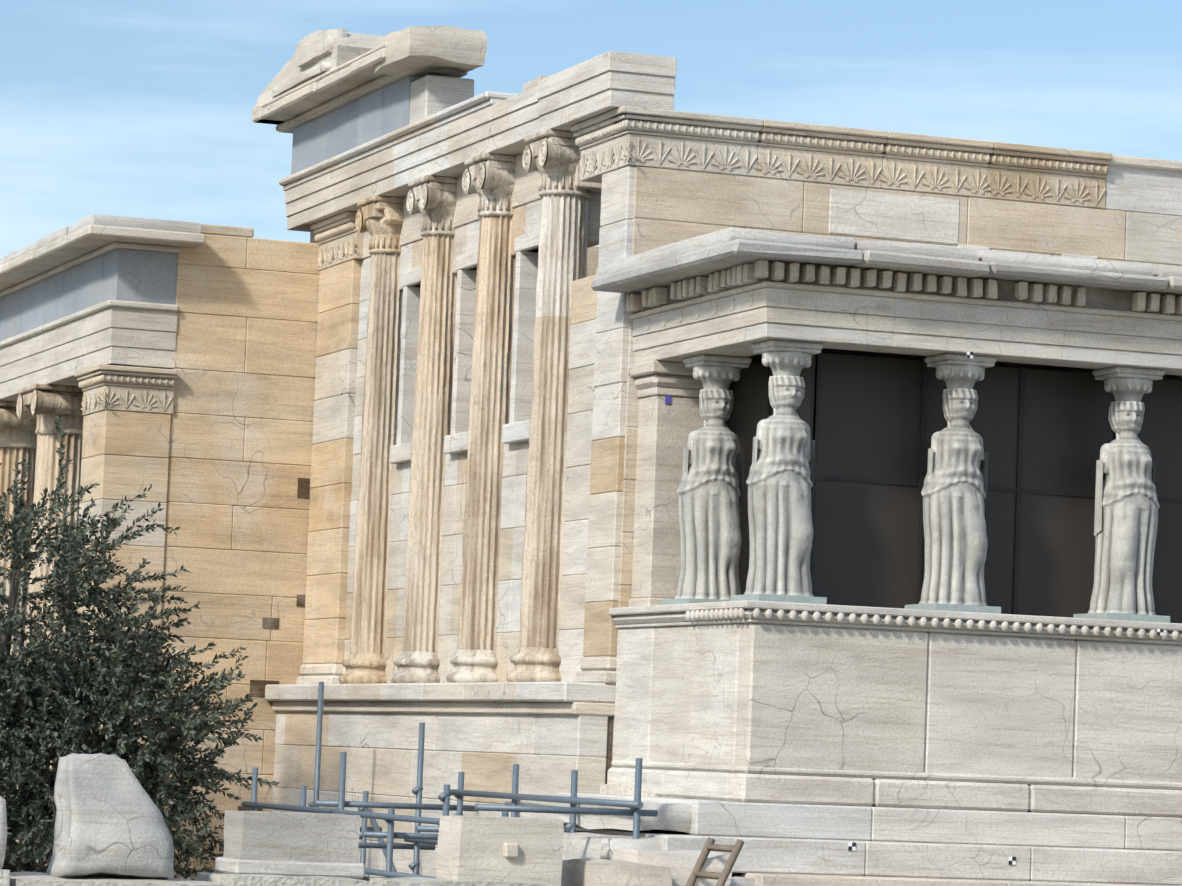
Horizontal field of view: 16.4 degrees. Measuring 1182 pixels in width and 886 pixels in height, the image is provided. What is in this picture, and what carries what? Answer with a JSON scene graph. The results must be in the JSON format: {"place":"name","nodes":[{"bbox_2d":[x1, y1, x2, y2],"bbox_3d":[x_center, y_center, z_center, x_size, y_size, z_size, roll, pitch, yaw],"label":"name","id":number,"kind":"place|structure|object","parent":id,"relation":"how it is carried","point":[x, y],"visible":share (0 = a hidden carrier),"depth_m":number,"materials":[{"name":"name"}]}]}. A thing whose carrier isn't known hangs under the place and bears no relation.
{"place":"outdoors","nodes":[
{"label":"outdoors","id":0,"kind":"place"},
{"bbox_2d":[0,0,1181,257],"label":"sky","id":1,"kind":"structure","parent":0,"point":[126,108],"materials":[{"name":"blue"}]},
{"bbox_3d":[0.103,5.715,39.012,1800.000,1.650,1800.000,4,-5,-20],"label":"ground","id":2,"kind":"structure","parent":0,"visible":0},
{"bbox_2d":[0,383,83,865],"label":"porch columns","id":3,"kind":"structure","parent":2,"relation":"on","point":[28,425],"depth_m":51.96,"materials":[{"name":"stone"}]},
{"bbox_2d":[0,415,279,879],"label":"olive","id":4,"kind":"object","parent":2,"relation":"on","point":[31,746],"depth_m":43.57,"materials":[{"name":"green plant"}]},
{"bbox_2d":[73,234,319,879],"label":"wall","id":5,"kind":"structure","parent":2,"relation":"on","point":[219,459],"depth_m":48.91,"materials":[{"name":"stone"}]},
{"bbox_2d":[0,300,178,415],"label":"architrave","id":6,"kind":"object","parent":5,"relation":"attached to","point":[118,355],"visible":0.98,"depth_m":48.74,"materials":[{"name":"stone"}]},
{"bbox_2d":[0,248,177,340],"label":"frieze","id":7,"kind":"object","parent":6,"relation":"on","point":[133,275],"visible":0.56,"depth_m":49.66,"materials":[{"name":"grey stone"}]},
{"bbox_2d":[0,214,253,297],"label":"porch cornice","id":8,"kind":"structure","parent":7,"relation":"on","point":[86,239],"depth_m":49.01,"materials":[{"name":"stone"}]},
{"bbox_2d":[0,783,657,885],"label":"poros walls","id":9,"kind":"structure","parent":2,"relation":"on","point":[9,878],"depth_m":32.45,"materials":[{"name":"beige stone"}]},
{"bbox_2d":[0,753,731,885],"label":"loose blocks","id":10,"kind":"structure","parent":9,"relation":"on","point":[109,820],"depth_m":32.87,"materials":[{"name":"stone"}]},
{"bbox_2d":[504,792,1181,885],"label":"stone steps","id":11,"kind":"structure","parent":9,"relation":"on","point":[795,845],"depth_m":36.15,"materials":[{"name":"stone"}]},
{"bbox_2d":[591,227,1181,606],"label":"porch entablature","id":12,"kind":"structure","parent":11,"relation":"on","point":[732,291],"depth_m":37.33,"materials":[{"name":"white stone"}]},
{"bbox_2d":[665,395,670,403],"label":"blue tags","id":13,"kind":"object","parent":12,"relation":"attached to","point":[667,399],"visible":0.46,"depth_m":39.08,"materials":[{"name":"blue plastic"}]},
{"bbox_2d":[607,600,1181,817],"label":"porch podium","id":14,"kind":"object","parent":11,"relation":"on","point":[752,701],"visible":1,"depth_m":36.90,"materials":[{"name":"white stone"}]},
{"bbox_2d":[663,594,1169,622],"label":"statue plinths","id":15,"kind":"object","parent":14,"relation":"on","point":[938,606],"visible":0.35,"depth_m":37.08,"materials":[{"name":"white stone"}]},
{"bbox_2d":[674,339,1164,614],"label":"caryatids","id":16,"kind":"object","parent":15,"relation":"on","point":[780,481],"visible":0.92,"depth_m":37.40,"materials":[{"name":"stone"}]},
{"bbox_2d":[725,353,1181,622],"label":"dark panels","id":17,"kind":"object","parent":14,"relation":"on","point":[865,537],"visible":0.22,"depth_m":38.17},
{"bbox_2d":[767,353,1181,614],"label":"porch panel frames","id":18,"kind":"structure","parent":17,"relation":"attached to","point":[1019,490],"depth_m":37.88,"materials":[{"name":"black metal"}]},
{"bbox_2d":[848,351,1162,864],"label":"survey markers","id":19,"kind":"object","parent":11,"relation":"on","point":[1009,858],"visible":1,"depth_m":36.30,"materials":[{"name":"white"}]},
{"bbox_2d":[265,682,615,876],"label":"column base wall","id":20,"kind":"structure","parent":2,"relation":"on","point":[547,737],"depth_m":43.09,"materials":[{"name":"stone"}]},
{"bbox_2d":[339,129,590,683],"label":"columns","id":21,"kind":"structure","parent":20,"relation":"on","point":[552,157],"depth_m":43.08,"materials":[{"name":"stone"}]},
{"bbox_2d":[343,153,601,682],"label":"bay wall","id":22,"kind":"structure","parent":20,"relation":"on","point":[526,202],"depth_m":42.89,"materials":[{"name":"stone"}]},
{"bbox_2d":[296,165,698,683],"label":"corner pilasters","id":23,"kind":"object","parent":20,"relation":"on","point":[332,455],"visible":0.35,"depth_m":47.84,"materials":[{"name":"stone"}]},
{"bbox_2d":[241,682,657,877],"bbox_3d":[-1.908,4.380,39.578,1.650,4.240,10.100,4,-5,-20],"label":"scaffolding","id":24,"kind":"object","parent":2,"relation":"on","point":[422,841],"visible":0.58,"depth_m":38.47,"materials":[{"name":"metal"}]},
{"bbox_2d":[310,231,598,276],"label":"walls","id":25,"kind":"structure","parent":2,"relation":"on","point":[592,257],"depth_m":50.42,"materials":[{"name":"stone"}]},
{"bbox_2d":[612,166,1181,767],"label":"wall","id":26,"kind":"structure","parent":25,"relation":"attached to","point":[702,202],"depth_m":40.45,"materials":[{"name":"stone"}]},
{"bbox_2d":[311,106,1181,270],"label":"wall crown","id":27,"kind":"object","parent":26,"relation":"on","point":[616,138],"visible":1,"depth_m":40.59,"materials":[{"name":"stone"}]},
{"bbox_2d":[279,51,676,231],"bbox_3d":[-1.501,-3.214,44.941,0.780,0.620,11.320,4,-5,-20],"label":"architrave","id":28,"kind":"object","parent":27,"relation":"on","point":[448,142],"visible":0.85,"depth_m":43.36,"materials":[{"name":"stone"}]},
{"bbox_2d":[291,75,423,174],"bbox_3d":[-1.314,-3.558,48.546,3.279,0.630,4.660,4,-5,-20],"label":"frieze","id":29,"kind":"object","parent":28,"relation":"on","point":[380,112],"visible":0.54,"depth_m":47.78,"materials":[{"name":"grey stone"}]},
{"bbox_2d":[252,25,487,133],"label":"cornice","id":30,"kind":"structure","parent":28,"relation":"on","point":[321,73],"depth_m":46.52,"materials":[{"name":"stone"}]},
{"bbox_2d":[685,837,744,885],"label":"ladder","id":31,"kind":"object","parent":2,"relation":"on","point":[708,847],"visible":1,"depth_m":34.22,"materials":[{"name":"brown wood"}]}
]}

